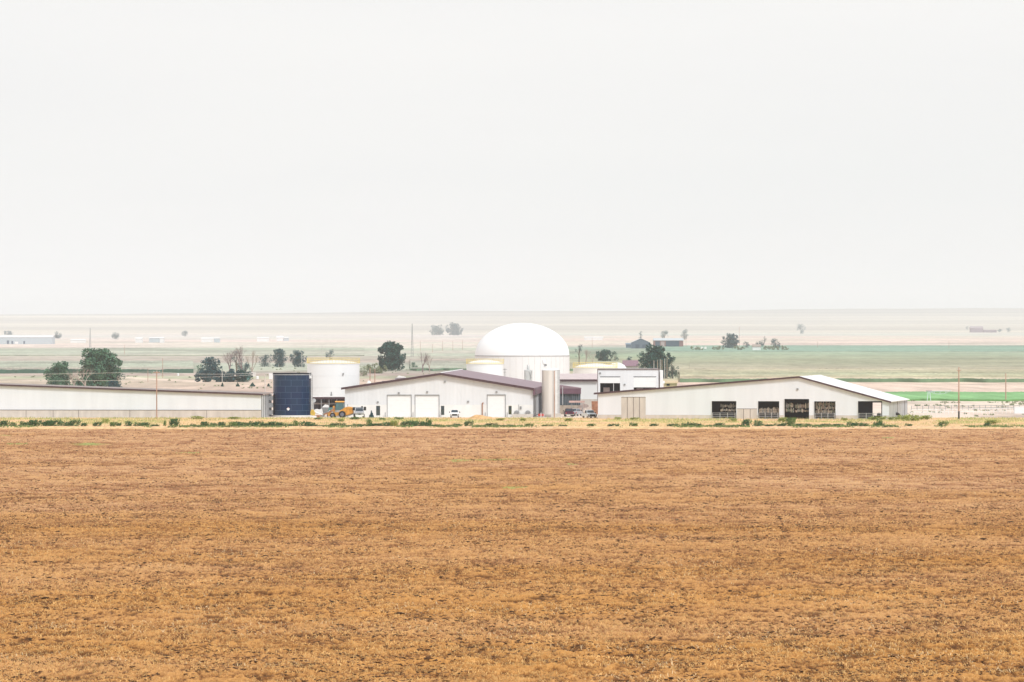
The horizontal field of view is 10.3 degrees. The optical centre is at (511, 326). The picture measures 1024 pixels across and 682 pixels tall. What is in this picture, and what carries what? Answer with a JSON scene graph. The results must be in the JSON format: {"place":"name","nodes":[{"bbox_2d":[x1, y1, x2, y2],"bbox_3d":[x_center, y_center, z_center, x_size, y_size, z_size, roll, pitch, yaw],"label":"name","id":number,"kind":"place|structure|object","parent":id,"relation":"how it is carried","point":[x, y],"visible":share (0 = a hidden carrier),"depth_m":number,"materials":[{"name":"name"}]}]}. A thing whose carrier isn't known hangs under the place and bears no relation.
{"place":"outdoors","nodes":[
{"label":"outdoors","id":0,"kind":"place"},
{"bbox_2d":[0,360,193,372],"bbox_3d":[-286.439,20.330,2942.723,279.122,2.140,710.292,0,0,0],"label":"crop field","id":1,"kind":"structure","parent":0,"point":[136,366],"depth_m":2794.08,"materials":[{"name":"beige plant"}]},
{"bbox_2d":[0,347,363,355],"bbox_3d":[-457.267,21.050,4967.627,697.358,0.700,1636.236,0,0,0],"label":"crop field","id":2,"kind":"structure","parent":0,"point":[161,351],"depth_m":4796.20,"materials":[{"name":"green plant"}]},
{"bbox_2d":[341,369,541,416],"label":"maroon roofed barn","id":3,"kind":"structure","parent":0,"point":[466,393],"depth_m":1340.09,"materials":[{"name":"metal"}]},
{"bbox_2d":[387,395,411,416],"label":"roll up door","id":4,"kind":"structure","parent":3,"relation":"in","point":[398,405],"depth_m":1340.62,"materials":[{"name":"grey metal"}]},
{"bbox_2d":[415,395,438,416],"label":"roll up door","id":5,"kind":"structure","parent":3,"relation":"in","point":[425,405],"depth_m":1340.29,"materials":[{"name":"grey metal"}]},
{"bbox_2d":[487,394,505,416],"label":"roll up door","id":6,"kind":"structure","parent":3,"relation":"in","point":[496,402],"depth_m":1339.64,"materials":[{"name":"grey metal"}]},
{"bbox_2d":[0,428,1023,681],"bbox_3d":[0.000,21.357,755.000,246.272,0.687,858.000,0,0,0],"label":"plowed field","id":7,"kind":"structure","parent":0,"point":[124,442],"depth_m":553.30,"materials":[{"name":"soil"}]},
{"bbox_2d":[0,308,1023,429],"bbox_3d":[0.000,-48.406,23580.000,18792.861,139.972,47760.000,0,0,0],"label":"ground","id":8,"kind":"structure","parent":0,"point":[370,332],"depth_m":16154.89,"materials":[{"name":"beige soil"}]},
{"bbox_2d":[0,335,54,343],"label":"long dairy barn","id":9,"kind":"structure","parent":8,"relation":"on","point":[27,339],"depth_m":6983.61,"materials":[{"name":"white metal"}]},
{"bbox_2d":[47,377,64,384],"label":"shrub","id":10,"kind":"object","parent":8,"relation":"on","point":[54,381],"visible":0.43,"depth_m":1848.48,"materials":[{"name":"green plant"}]},
{"bbox_2d":[43,361,72,384],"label":"leafy tree","id":11,"kind":"object","parent":8,"relation":"on","point":[59,370],"visible":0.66,"depth_m":1952.83,"materials":[{"name":"green plant"}]},
{"bbox_2d":[70,339,85,342],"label":"distant shed","id":12,"kind":"structure","parent":8,"relation":"on","point":[78,340],"depth_m":7607.14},
{"bbox_2d":[65,376,97,385],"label":"shrub","id":13,"kind":"object","parent":8,"relation":"on","point":[89,382],"visible":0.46,"depth_m":1849.39,"materials":[{"name":"green plant"}]},
{"bbox_2d":[71,367,95,385],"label":"bare tree","id":14,"kind":"object","parent":8,"relation":"on","point":[83,376],"visible":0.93,"depth_m":1829.79,"materials":[{"name":"grey plant"}]},
{"bbox_2d":[78,348,122,386],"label":"leafy tree","id":15,"kind":"object","parent":8,"relation":"on","point":[102,363],"visible":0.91,"depth_m":1934.07,"materials":[{"name":"green plant"}]},
{"bbox_2d":[105,379,121,386],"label":"shrub","id":16,"kind":"object","parent":8,"relation":"on","point":[113,384],"visible":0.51,"depth_m":1849.79,"materials":[{"name":"green plant"}]},
{"bbox_2d":[115,364,124,385],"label":"leafy tree","id":17,"kind":"object","parent":8,"relation":"on","point":[119,376],"visible":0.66,"depth_m":1953.83,"materials":[{"name":"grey plant"}]},
{"bbox_2d":[0,383,271,417],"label":"long white barn","id":18,"kind":"structure","parent":8,"relation":"on","point":[18,400],"depth_m":1332.12,"materials":[{"name":"white metal"}]},
{"bbox_2d":[135,337,142,342],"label":"distant shed","id":19,"kind":"structure","parent":8,"relation":"on","point":[138,339],"depth_m":7607.14,"materials":[{"name":"white"}]},
{"bbox_2d":[149,337,159,341],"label":"distant shed","id":20,"kind":"structure","parent":8,"relation":"on","point":[154,339],"depth_m":7745.45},
{"bbox_2d":[194,369,213,381],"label":"shrub","id":21,"kind":"object","parent":8,"relation":"on","point":[203,373],"visible":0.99,"depth_m":2195.60,"materials":[{"name":"green plant"}]},
{"bbox_2d":[201,337,213,341],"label":"distant shed","id":22,"kind":"structure","parent":8,"relation":"on","point":[206,339],"depth_m":7888.89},
{"bbox_2d":[199,356,222,379],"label":"leafy tree","id":23,"kind":"object","parent":8,"relation":"on","point":[210,362],"visible":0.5,"depth_m":2289.52,"materials":[{"name":"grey plant"}]},
{"bbox_2d":[207,369,227,381],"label":"shrub","id":24,"kind":"object","parent":8,"relation":"on","point":[216,373],"visible":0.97,"depth_m":2194.24,"materials":[{"name":"green plant"}]},
{"bbox_2d":[14,366,429,388],"bbox_3d":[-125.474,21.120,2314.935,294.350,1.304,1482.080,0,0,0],"label":"scrub","id":25,"kind":"object","parent":8,"relation":"on","point":[219,385],"visible":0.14,"depth_m":2381.30,"materials":[{"name":"plant"}]},
{"bbox_2d":[223,351,234,369],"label":"bare tree","id":26,"kind":"object","parent":8,"relation":"on","point":[230,359],"visible":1,"depth_m":2393.48,"materials":[{"name":"plant"}]},
{"bbox_2d":[221,369,243,381],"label":"shrub","id":27,"kind":"object","parent":8,"relation":"on","point":[230,373],"visible":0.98,"depth_m":2194.42,"materials":[{"name":"green plant"}]},
{"bbox_2d":[230,352,243,370],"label":"leafy tree","id":28,"kind":"object","parent":8,"relation":"on","point":[238,366],"visible":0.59,"depth_m":2420.39,"materials":[{"name":"brown plant"}]},
{"bbox_2d":[229,345,246,370],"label":"bare tree","id":29,"kind":"object","parent":8,"relation":"on","point":[239,353],"visible":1,"depth_m":2393.45,"materials":[{"name":"plant"}]},
{"bbox_2d":[235,369,252,381],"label":"shrub","id":30,"kind":"object","parent":8,"relation":"on","point":[246,377],"visible":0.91,"depth_m":2195.21,"materials":[{"name":"green plant"}]},
{"bbox_2d":[246,351,260,371],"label":"bare tree","id":31,"kind":"object","parent":8,"relation":"on","point":[251,368],"visible":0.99,"depth_m":2448.15,"materials":[{"name":"plant"}]},
{"bbox_2d":[257,337,268,341],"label":"distant shed","id":32,"kind":"structure","parent":8,"relation":"on","point":[262,339],"depth_m":8192.31,"materials":[{"name":"white"}]},
{"bbox_2d":[259,355,270,366],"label":"leafy tree","id":33,"kind":"object","parent":8,"relation":"on","point":[264,363],"visible":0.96,"depth_m":3042.41,"materials":[{"name":"green plant"}]},
{"bbox_2d":[270,349,286,366],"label":"leafy tree","id":34,"kind":"object","parent":8,"relation":"on","point":[281,360],"visible":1,"depth_m":2998.96,"materials":[{"name":"green plant"}]},
{"bbox_2d":[290,350,306,366],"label":"leafy tree","id":35,"kind":"object","parent":8,"relation":"on","point":[298,360],"visible":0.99,"depth_m":2998.98,"materials":[{"name":"green plant"}]},
{"bbox_2d":[320,401,353,417],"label":"wheel loader","id":36,"kind":"object","parent":8,"relation":"on","point":[344,410],"visible":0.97,"depth_m":1329.23,"materials":[{"name":"orange paint"}]},
{"bbox_2d":[367,363,387,372],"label":"shrub","id":37,"kind":"object","parent":8,"relation":"on","point":[371,369],"visible":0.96,"depth_m":2597.24,"materials":[{"name":"green plant"}]},
{"bbox_2d":[377,340,405,370],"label":"leafy tree","id":38,"kind":"object","parent":8,"relation":"on","point":[393,359],"visible":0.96,"depth_m":2764.07,"materials":[{"name":"green plant"}]},
{"bbox_2d":[429,324,443,334],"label":"leafy tree","id":39,"kind":"object","parent":8,"relation":"on","point":[436,331],"visible":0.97,"depth_m":14147.45,"materials":[{"name":"grey plant"}]},
{"bbox_2d":[445,323,462,334],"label":"leafy tree","id":40,"kind":"object","parent":8,"relation":"on","point":[455,328],"visible":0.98,"depth_m":14144.00,"materials":[{"name":"grey plant"}]},
{"bbox_2d":[0,416,1023,426],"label":"green grass","id":41,"kind":"structure","parent":8,"relation":"on","point":[677,421],"depth_m":1287.96,"materials":[{"name":"green plant"}]},
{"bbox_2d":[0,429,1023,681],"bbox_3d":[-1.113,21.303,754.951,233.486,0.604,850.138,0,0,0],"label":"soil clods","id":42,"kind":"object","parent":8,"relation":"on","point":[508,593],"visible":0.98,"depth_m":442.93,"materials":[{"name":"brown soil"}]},
{"bbox_2d":[0,418,1023,428],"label":"grass verge","id":43,"kind":"object","parent":8,"relation":"on","point":[645,426],"depth_m":1190.75,"materials":[{"name":"plant"}]},
{"bbox_2d":[29,419,39,425],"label":"weed bush","id":44,"kind":"object","parent":43,"relation":"on","point":[34,422],"visible":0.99,"depth_m":1199.88,"materials":[{"name":"green plant"}]},
{"bbox_2d":[68,418,80,425],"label":"weed bush","id":45,"kind":"object","parent":43,"relation":"on","point":[72,423],"visible":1,"depth_m":1195.91,"materials":[{"name":"green plant"}]},
{"bbox_2d":[153,371,159,416],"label":"utility pole","id":46,"kind":"object","parent":43,"relation":"on","point":[156,372],"visible":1,"depth_m":1314.70,"materials":[{"name":"brown wood"}]},
{"bbox_2d":[4,372,135,374],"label":"overhead wire","id":47,"kind":"object","parent":46,"relation":"attached to","point":[73,373],"visible":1,"depth_m":1316.56,"materials":[{"name":"grey metal"}]},
{"bbox_2d":[169,418,179,425],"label":"weed bush","id":48,"kind":"object","parent":43,"relation":"on","point":[173,421],"visible":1,"depth_m":1199.92,"materials":[{"name":"green plant"}]},
{"bbox_2d":[298,421,314,425],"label":"weed bush","id":49,"kind":"object","parent":43,"relation":"on","point":[301,423],"visible":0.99,"depth_m":1199.97,"materials":[{"name":"green plant"}]},
{"bbox_2d":[401,420,414,425],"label":"weed bush","id":50,"kind":"object","parent":43,"relation":"on","point":[406,423],"visible":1,"depth_m":1195.93,"materials":[{"name":"green plant"}]},
{"bbox_2d":[466,415,494,418],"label":"dirt mound","id":51,"kind":"object","parent":43,"relation":"on","point":[479,416],"visible":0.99,"depth_m":1316.68,"materials":[{"name":"beige soil"}]},
{"bbox_2d":[0,424,1023,427],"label":"weeds","id":52,"kind":"object","parent":43,"relation":"on","point":[521,425],"visible":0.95,"depth_m":1189.71,"materials":[{"name":"green plant"}]},
{"bbox_2d":[581,410,596,417],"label":"pickup truck","id":53,"kind":"object","parent":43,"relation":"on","point":[590,413],"visible":0.99,"depth_m":1323.13,"materials":[{"name":"white paint"}]},
{"bbox_2d":[741,419,751,425],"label":"weed bush","id":54,"kind":"object","parent":43,"relation":"on","point":[746,422],"visible":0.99,"depth_m":1199.92,"materials":[{"name":"green plant"}]},
{"bbox_2d":[867,416,887,419],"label":"weed bush","id":55,"kind":"object","parent":43,"relation":"on","point":[873,418],"visible":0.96,"depth_m":1290.93,"materials":[{"name":"green plant"}]},
{"bbox_2d":[902,414,922,420],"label":"weed bush","id":56,"kind":"object","parent":43,"relation":"on","point":[914,417],"visible":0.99,"depth_m":1279.12,"materials":[{"name":"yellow plant"}]},
{"bbox_2d":[957,367,960,418],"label":"utility pole","id":57,"kind":"object","parent":43,"relation":"on","point":[958,370],"visible":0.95,"depth_m":1306.64,"materials":[{"name":"brown wood"}]},
{"bbox_2d":[475,323,569,381],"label":"dome digester","id":58,"kind":"object","parent":8,"relation":"on","point":[518,348],"visible":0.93,"depth_m":1519.98,"materials":[{"name":"white metal"}]},
{"bbox_2d":[554,371,554,418],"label":"utility pole","id":59,"kind":"object","parent":8,"relation":"on","point":[554,394],"visible":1,"depth_m":1314.72,"materials":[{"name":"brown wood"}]},
{"bbox_2d":[584,337,602,339],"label":"distant shed","id":60,"kind":"structure","parent":8,"relation":"on","point":[593,338],"depth_m":9100.00,"materials":[{"name":"white"}]},
{"bbox_2d":[595,349,612,360],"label":"leafy tree","id":61,"kind":"object","parent":8,"relation":"on","point":[603,353],"visible":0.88,"depth_m":3379.21,"materials":[{"name":"green plant"}]},
{"bbox_2d":[612,362,625,367],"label":"domed white tank","id":62,"kind":"object","parent":8,"relation":"on","point":[620,365],"visible":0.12,"depth_m":1513.30,"materials":[{"name":"metal"}]},
{"bbox_2d":[264,408,980,417],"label":"dirt yard","id":63,"kind":"structure","parent":8,"relation":"on","point":[936,414],"depth_m":1364.81,"materials":[{"name":"beige soil"}]},
{"bbox_2d":[265,394,272,414],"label":"louvred cabinet","id":64,"kind":"object","parent":63,"relation":"on","point":[270,405],"visible":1,"depth_m":1347.70,"materials":[{"name":"grey metal"}]},
{"bbox_2d":[272,373,315,416],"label":"blue tank","id":65,"kind":"object","parent":63,"relation":"on","point":[292,395],"visible":0.95,"depth_m":1346.19,"materials":[{"name":"metal"}]},
{"bbox_2d":[310,400,321,417],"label":"yellow implement","id":66,"kind":"object","parent":63,"relation":"on","point":[312,412],"visible":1,"depth_m":1331.50,"materials":[{"name":"paint"}]},
{"bbox_2d":[321,404,328,416],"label":"feed hopper","id":67,"kind":"object","parent":63,"relation":"on","point":[325,407],"visible":0.75,"depth_m":1335.40,"materials":[{"name":"grey metal"}]},
{"bbox_2d":[313,396,344,413],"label":"open feed shed","id":68,"kind":"structure","parent":63,"relation":"on","point":[320,402],"depth_m":1400.00,"materials":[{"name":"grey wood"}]},
{"bbox_2d":[307,358,359,408],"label":"white tank","id":69,"kind":"object","parent":63,"relation":"on","point":[332,377],"visible":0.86,"depth_m":1444.19,"materials":[{"name":"metal"}]},
{"bbox_2d":[353,406,365,417],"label":"utility truck","id":70,"kind":"object","parent":63,"relation":"on","point":[359,411],"visible":0.94,"depth_m":1328.80,"materials":[{"name":"grey paint"}]},
{"bbox_2d":[449,410,459,417],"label":"pickup truck","id":71,"kind":"object","parent":63,"relation":"on","point":[454,413],"visible":1,"depth_m":1328.56,"materials":[{"name":"white paint"}]},
{"bbox_2d":[466,359,503,375],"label":"white tank","id":72,"kind":"object","parent":63,"relation":"on","point":[493,367],"visible":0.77,"depth_m":1471.23,"materials":[{"name":"metal"}]},
{"bbox_2d":[524,365,531,380],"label":"pressure vessel","id":73,"kind":"object","parent":63,"relation":"on","point":[528,374],"visible":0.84,"depth_m":1479.01,"materials":[{"name":"silver metal"}]},
{"bbox_2d":[541,369,555,416],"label":"feed silo","id":74,"kind":"object","parent":63,"relation":"on","point":[547,391],"visible":0.92,"depth_m":1340.61,"materials":[{"name":"white paint"}]},
{"bbox_2d":[550,368,560,416],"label":"feed silo","id":75,"kind":"object","parent":63,"relation":"on","point":[557,393],"visible":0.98,"depth_m":1345.85,"materials":[{"name":"white paint"}]},
{"bbox_2d":[563,408,573,416],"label":"pickup truck","id":76,"kind":"object","parent":63,"relation":"on","point":[568,411],"visible":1,"depth_m":1348.63,"materials":[{"name":"red paint"}]},
{"bbox_2d":[560,385,580,413],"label":"curtain sided shed","id":77,"kind":"structure","parent":63,"relation":"on","point":[569,393],"depth_m":1384.60,"materials":[{"name":"beige metal"}]},
{"bbox_2d":[570,409,582,415],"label":"parked car","id":78,"kind":"object","parent":63,"relation":"on","point":[577,411],"visible":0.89,"depth_m":1358.70,"materials":[{"name":"silver metal"}]},
{"bbox_2d":[591,401,597,413],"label":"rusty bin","id":79,"kind":"object","parent":63,"relation":"on","point":[595,406],"visible":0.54,"depth_m":1371.20,"materials":[{"name":"metal"}]},
{"bbox_2d":[573,362,617,373],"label":"cream tank","id":80,"kind":"object","parent":63,"relation":"on","point":[587,368],"visible":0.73,"depth_m":1485.66,"materials":[{"name":"metal"}]},
{"bbox_2d":[622,360,638,367],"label":"farm house","id":81,"kind":"structure","parent":8,"relation":"on","point":[629,363],"depth_m":2663.95,"materials":[{"name":"pink"}]},
{"bbox_2d":[630,338,650,347],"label":"farm barn","id":82,"kind":"structure","parent":8,"relation":"on","point":[640,343],"depth_m":5605.26,"materials":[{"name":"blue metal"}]},
{"bbox_2d":[638,343,672,378],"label":"leafy tree","id":83,"kind":"object","parent":8,"relation":"on","point":[654,354],"visible":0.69,"depth_m":2338.79,"materials":[{"name":"green plant"}]},
{"bbox_2d":[653,338,683,346],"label":"open machine shed","id":84,"kind":"structure","parent":8,"relation":"on","point":[670,342],"depth_m":5999.85,"materials":[{"name":"metal"}]},
{"bbox_2d":[666,341,678,345],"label":"door","id":85,"kind":"structure","parent":84,"relation":"in","point":[668,343],"depth_m":5999.45,"materials":[{"name":"grey metal"}]},
{"bbox_2d":[664,381,677,386],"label":"tan shed","id":86,"kind":"structure","parent":8,"relation":"on","point":[669,383],"depth_m":1789.92,"materials":[{"name":"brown wood"}]},
{"bbox_2d":[667,356,678,378],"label":"leafy tree","id":87,"kind":"object","parent":8,"relation":"on","point":[672,372],"visible":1,"depth_m":2339.96,"materials":[{"name":"green plant"}]},
{"bbox_2d":[720,333,739,347],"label":"leafy tree","id":88,"kind":"object","parent":8,"relation":"on","point":[730,342],"visible":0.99,"depth_m":5602.72,"materials":[{"name":"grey plant"}]},
{"bbox_2d":[594,375,909,418],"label":"white roofed barn","id":89,"kind":"structure","parent":8,"relation":"on","point":[814,396],"depth_m":1310.81,"materials":[{"name":"metal"}]},
{"bbox_2d":[752,344,760,349],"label":"shed","id":90,"kind":"structure","parent":8,"relation":"on","point":[756,346],"depth_m":5071.43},
{"bbox_2d":[910,408,1009,414],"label":"pipe fence","id":91,"kind":"object","parent":8,"relation":"on","point":[969,411],"visible":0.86,"depth_m":1383.28,"materials":[{"name":"white metal"}]},
{"bbox_2d":[908,400,1023,416],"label":"scrub","id":92,"kind":"object","parent":8,"relation":"on","point":[1015,401],"visible":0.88,"depth_m":1528.67,"materials":[{"name":"plant"}]},
{"bbox_2d":[911,405,1023,409],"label":"pipe fence","id":93,"kind":"object","parent":8,"relation":"on","point":[985,406],"visible":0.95,"depth_m":1459.16,"materials":[{"name":"grey metal"}]},
{"bbox_2d":[969,326,982,331],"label":"distant building","id":94,"kind":"structure","parent":8,"relation":"on","point":[976,328],"depth_m":10500.00,"materials":[{"name":"white"}]},
{"bbox_2d":[1014,407,1023,413],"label":"stock trailer","id":95,"kind":"object","parent":8,"relation":"on","point":[1018,410],"visible":1,"depth_m":1365.00,"materials":[{"name":"white paint"}]},
{"bbox_2d":[0,0,1023,313],"label":"sky","id":96,"kind":"structure","parent":0,"point":[157,156],"materials":[{"name":"white"}]},
{"bbox_2d":[410,358,642,370],"bbox_3d":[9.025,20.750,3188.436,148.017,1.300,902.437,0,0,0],"label":"crop field","id":97,"kind":"structure","parent":0,"point":[450,364],"depth_m":3139.26,"materials":[{"name":"green plant"}]},
{"bbox_2d":[560,374,596,406],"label":"white building","id":98,"kind":"structure","parent":0,"point":[587,383],"depth_m":1440.00,"materials":[{"name":"metal"}]},
{"bbox_2d":[597,368,662,400],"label":"block building","id":99,"kind":"structure","parent":0,"point":[614,379],"depth_m":1415.00,"materials":[{"name":"white metal"}]},
{"bbox_2d":[600,376,619,382],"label":"bay door","id":100,"kind":"structure","parent":99,"relation":"in","point":[603,379],"depth_m":1414.94,"materials":[{"name":"grey metal"}]},
{"bbox_2d":[633,376,655,386],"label":"bay door","id":101,"kind":"structure","parent":99,"relation":"in","point":[639,381],"depth_m":1414.94,"materials":[{"name":"white metal"}]},
{"bbox_2d":[657,345,1023,351],"bbox_3d":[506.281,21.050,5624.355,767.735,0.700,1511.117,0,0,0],"label":"crop field","id":102,"kind":"structure","parent":0,"point":[913,348],"depth_m":5443.82,"materials":[{"name":"green plant"}]},
{"bbox_2d":[680,368,1023,381],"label":"crop field","id":103,"kind":"structure","parent":0,"point":[869,375],"depth_m":2364.33,"materials":[{"name":"green plant"}]},
{"bbox_2d":[690,358,1023,368],"bbox_3d":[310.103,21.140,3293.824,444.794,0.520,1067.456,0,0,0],"label":"crop field","id":104,"kind":"structure","parent":0,"point":[862,363],"depth_m":3248.01,"materials":[{"name":"beige plant"}]},
{"bbox_2d":[885,391,1023,400],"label":"crop field","id":105,"kind":"structure","parent":0,"point":[963,396],"depth_m":1701.17,"materials":[{"name":"green plant"}]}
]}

